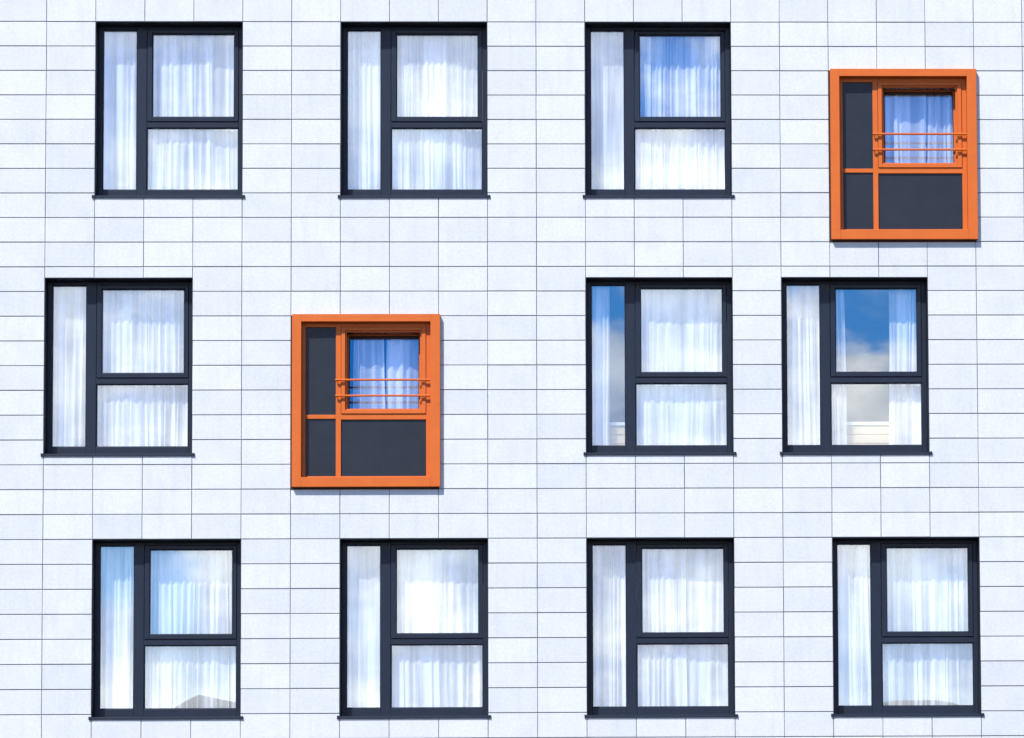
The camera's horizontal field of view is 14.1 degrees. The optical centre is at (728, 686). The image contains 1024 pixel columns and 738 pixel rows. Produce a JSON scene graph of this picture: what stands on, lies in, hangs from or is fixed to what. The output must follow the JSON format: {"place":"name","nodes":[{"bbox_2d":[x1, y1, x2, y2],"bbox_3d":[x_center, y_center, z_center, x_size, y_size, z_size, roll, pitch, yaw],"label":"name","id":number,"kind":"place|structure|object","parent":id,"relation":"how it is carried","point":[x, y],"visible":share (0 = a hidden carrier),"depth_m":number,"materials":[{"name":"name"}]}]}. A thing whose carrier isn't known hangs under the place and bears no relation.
{"place":"outdoors","nodes":[
{"label":"outdoors","id":0,"kind":"place"},
{"bbox_2d":[0,0,1023,737],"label":"apartment building","id":1,"kind":"structure","parent":0,"point":[294,266],"depth_m":50.48,"materials":[{"name":"white tile"}]},
{"bbox_2d":[53,287,98,445],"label":"curtain","id":2,"kind":"object","parent":1,"relation":"hanging from","point":[63,412],"visible":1,"depth_m":50.61,"materials":[{"name":"white fabric"}]},
{"bbox_2d":[100,547,133,707],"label":"curtain","id":3,"kind":"object","parent":1,"relation":"hanging from","point":[118,595],"visible":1,"depth_m":50.36,"materials":[{"name":"white fabric"}]},
{"bbox_2d":[41,278,193,456],"bbox_3d":[-7.451,-3.870,50.426,1.864,2.222,0.301,0,-5,-2],"label":"window","id":4,"kind":"structure","parent":1,"relation":"in","point":[95,376],"depth_m":50.49,"materials":[{"name":"black metal"}]},
{"bbox_2d":[97,290,187,445],"bbox_3d":[-7.111,-3.579,50.627,1.334,2.949,0.056,0,-5,-2],"label":"curtain","id":5,"kind":"object","parent":1,"relation":"hanging from","point":[134,410],"visible":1,"depth_m":50.66,"materials":[{"name":"white fabric"}]},
{"bbox_2d":[104,32,212,188],"bbox_3d":[-7.106,-6.755,50.862,1.485,2.949,0.051,0,-5,-2],"label":"curtain","id":6,"kind":"object","parent":1,"relation":"hanging from","point":[166,149],"visible":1,"depth_m":50.90,"materials":[{"name":"white fabric"}]},
{"bbox_2d":[88,539,242,719],"bbox_3d":[-6.831,-0.669,50.179,1.864,2.222,0.301,0,-5,-2],"label":"window","id":7,"kind":"structure","parent":1,"relation":"in","point":[142,636],"depth_m":50.25,"materials":[{"name":"black metal"}]},
{"bbox_2d":[92,22,244,197],"bbox_3d":[-6.871,-7.046,50.707,1.864,2.222,0.301,0,-5,-2],"label":"window","id":8,"kind":"structure","parent":1,"relation":"in","point":[146,31],"depth_m":50.78,"materials":[{"name":"black metal"}]},
{"bbox_2d":[145,550,235,707],"bbox_3d":[-6.545,-0.378,50.375,1.460,2.949,0.061,0,-5,-2],"label":"curtain","id":9,"kind":"object","parent":1,"relation":"hanging from","point":[183,601],"visible":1,"depth_m":50.41,"materials":[{"name":"white fabric"}]},
{"bbox_2d":[213,35,237,189],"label":"curtain","id":10,"kind":"object","parent":1,"relation":"hanging from","point":[225,158],"visible":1,"depth_m":50.95,"materials":[{"name":"white fabric"}]},
{"bbox_2d":[347,546,379,706],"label":"curtain","id":11,"kind":"object","parent":1,"relation":"hanging from","point":[363,645],"visible":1,"depth_m":50.45,"materials":[{"name":"white fabric"}]},
{"bbox_2d":[290,314,439,489],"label":"window","id":12,"kind":"structure","parent":1,"relation":"in","point":[334,446],"depth_m":50.37,"materials":[{"name":"orange metal"}]},
{"bbox_2d":[353,333,384,408],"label":"curtain","id":13,"kind":"object","parent":1,"relation":"hanging from","point":[377,402],"visible":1,"depth_m":50.67,"materials":[{"name":"white fabric"}]},
{"bbox_2d":[385,333,419,408],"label":"curtain","id":14,"kind":"object","parent":1,"relation":"hanging from","point":[397,358],"visible":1,"depth_m":50.70,"materials":[{"name":"white fabric"}]},
{"bbox_2d":[348,32,461,188],"bbox_3d":[-4.069,-6.767,50.951,1.562,2.949,0.054,0,-5,-2],"label":"curtain","id":15,"kind":"object","parent":1,"relation":"hanging from","point":[432,167],"visible":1,"depth_m":50.99,"materials":[{"name":"white fabric"}]},
{"bbox_2d":[338,22,489,197],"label":"window","id":16,"kind":"structure","parent":1,"relation":"in","point":[389,31],"depth_m":50.86,"materials":[{"name":"black metal"}]},
{"bbox_2d":[337,538,490,718],"bbox_3d":[-3.833,-0.680,50.268,1.864,2.222,0.301,0,-5,-2],"label":"window","id":17,"kind":"structure","parent":1,"relation":"in","point":[389,637],"depth_m":50.35,"materials":[{"name":"black metal"}]},
{"bbox_2d":[392,550,481,706],"bbox_3d":[-3.512,-0.389,50.471,1.372,2.949,0.049,0,-5,-2],"label":"curtain","id":18,"kind":"object","parent":1,"relation":"hanging from","point":[424,577],"visible":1,"depth_m":50.50,"materials":[{"name":"white fabric"}]},
{"bbox_2d":[456,36,481,188],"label":"curtain","id":19,"kind":"object","parent":1,"relation":"hanging from","point":[467,149],"visible":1,"depth_m":51.05,"materials":[{"name":"white fabric"}]},
{"bbox_2d":[586,286,609,445],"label":"curtain","id":20,"kind":"object","parent":1,"relation":"hanging from","point":[601,391],"visible":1,"depth_m":50.79,"materials":[{"name":"white fabric"}]},
{"bbox_2d":[585,32,650,188],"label":"curtain","id":21,"kind":"object","parent":1,"relation":"hanging from","point":[612,155],"visible":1,"depth_m":51.08,"materials":[{"name":"white fabric"}]},
{"bbox_2d":[587,546,686,706],"bbox_3d":[-1.156,-0.401,50.507,1.310,2.949,0.056,0,-5,-2],"label":"curtain","id":22,"kind":"object","parent":1,"relation":"hanging from","point":[654,683],"visible":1,"depth_m":50.54,"materials":[{"name":"white fabric"}]},
{"bbox_2d":[583,22,734,197],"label":"window","id":23,"kind":"structure","parent":1,"relation":"in","point":[632,31],"depth_m":50.96,"materials":[{"name":"black metal"}]},
{"bbox_2d":[584,277,735,454],"bbox_3d":[-0.854,-3.896,50.622,1.864,2.222,0.301,0,-5,-2],"label":"window","id":24,"kind":"structure","parent":1,"relation":"in","point":[633,286],"depth_m":50.69,"materials":[{"name":"black metal"}]},
{"bbox_2d":[584,538,737,717],"bbox_3d":[-0.834,-0.692,50.356,1.864,2.222,0.301,0,-5,-2],"label":"window","id":25,"kind":"structure","parent":1,"relation":"in","point":[633,639],"depth_m":50.43,"materials":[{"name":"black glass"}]},
{"bbox_2d":[635,290,726,444],"bbox_3d":[-0.555,-3.604,50.830,1.415,2.949,0.037,0,-5,-2],"label":"curtain","id":26,"kind":"object","parent":1,"relation":"hanging from","point":[672,414],"visible":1,"depth_m":50.86,"materials":[{"name":"white fabric"}]},
{"bbox_2d":[649,37,724,188],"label":"curtain","id":27,"kind":"object","parent":1,"relation":"hanging from","point":[695,75],"visible":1,"depth_m":51.12,"materials":[{"name":"white fabric"}]},
{"bbox_2d":[680,549,728,705],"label":"curtain","id":28,"kind":"object","parent":1,"relation":"hanging from","point":[706,611],"visible":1,"depth_m":50.60,"materials":[{"name":"white fabric"}]},
{"bbox_2d":[787,286,846,444],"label":"curtain","id":29,"kind":"object","parent":1,"relation":"hanging from","point":[800,364],"visible":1,"depth_m":50.87,"materials":[{"name":"white fabric"}]},
{"bbox_2d":[837,545,870,705],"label":"curtain","id":30,"kind":"object","parent":1,"relation":"hanging from","point":[854,645],"visible":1,"depth_m":50.62,"materials":[{"name":"white fabric"}]},
{"bbox_2d":[780,277,931,454],"bbox_3d":[1.545,-3.905,50.693,1.864,2.222,0.301,0,-5,-2],"label":"window","id":31,"kind":"structure","parent":1,"relation":"in","point":[828,286],"depth_m":50.76,"materials":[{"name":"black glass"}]},
{"bbox_2d":[877,83,925,162],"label":"curtain","id":32,"kind":"object","parent":1,"relation":"hanging from","point":[898,113],"visible":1,"depth_m":51.12,"materials":[{"name":"white fabric"}]},
{"bbox_2d":[828,69,977,242],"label":"window","id":33,"kind":"structure","parent":1,"relation":"in","point":[872,199],"depth_m":50.81,"materials":[{"name":"orange metal"}]},
{"bbox_2d":[889,290,920,444],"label":"curtain","id":34,"kind":"object","parent":1,"relation":"hanging from","point":[905,405],"visible":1,"depth_m":50.94,"materials":[{"name":"white fabric"}]},
{"bbox_2d":[831,537,983,716],"bbox_3d":[2.165,-0.703,50.445,1.864,2.222,0.301,0,-5,-2],"label":"window","id":35,"kind":"structure","parent":1,"relation":"in","point":[879,546],"depth_m":50.52,"materials":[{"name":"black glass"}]},
{"bbox_2d":[881,548,972,704],"bbox_3d":[2.446,-0.412,50.648,1.450,2.949,0.047,0,-5,-2],"label":"curtain","id":36,"kind":"object","parent":1,"relation":"hanging from","point":[936,586],"visible":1,"depth_m":50.68,"materials":[{"name":"white fabric"}]},
{"bbox_2d":[927,88,954,162],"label":"curtain","id":37,"kind":"object","parent":1,"relation":"hanging from","point":[934,122],"visible":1,"depth_m":51.16,"materials":[{"name":"white fabric"}]},
{"bbox_2d":[610,422,624,444],"bbox_3d":[-1.237,-2.667,51.056,0.850,1.149,0.450,0,-5,-2],"label":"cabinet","id":38,"kind":"object","parent":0,"point":[617,433],"visible":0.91,"depth_m":50.88,"materials":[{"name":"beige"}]},
{"bbox_2d":[834,422,898,444],"bbox_3d":[1.696,-2.678,51.143,0.880,1.149,0.450,0,-5,-2],"label":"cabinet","id":39,"kind":"object","parent":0,"point":[867,433],"visible":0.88,"depth_m":50.97,"materials":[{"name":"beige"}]}
]}

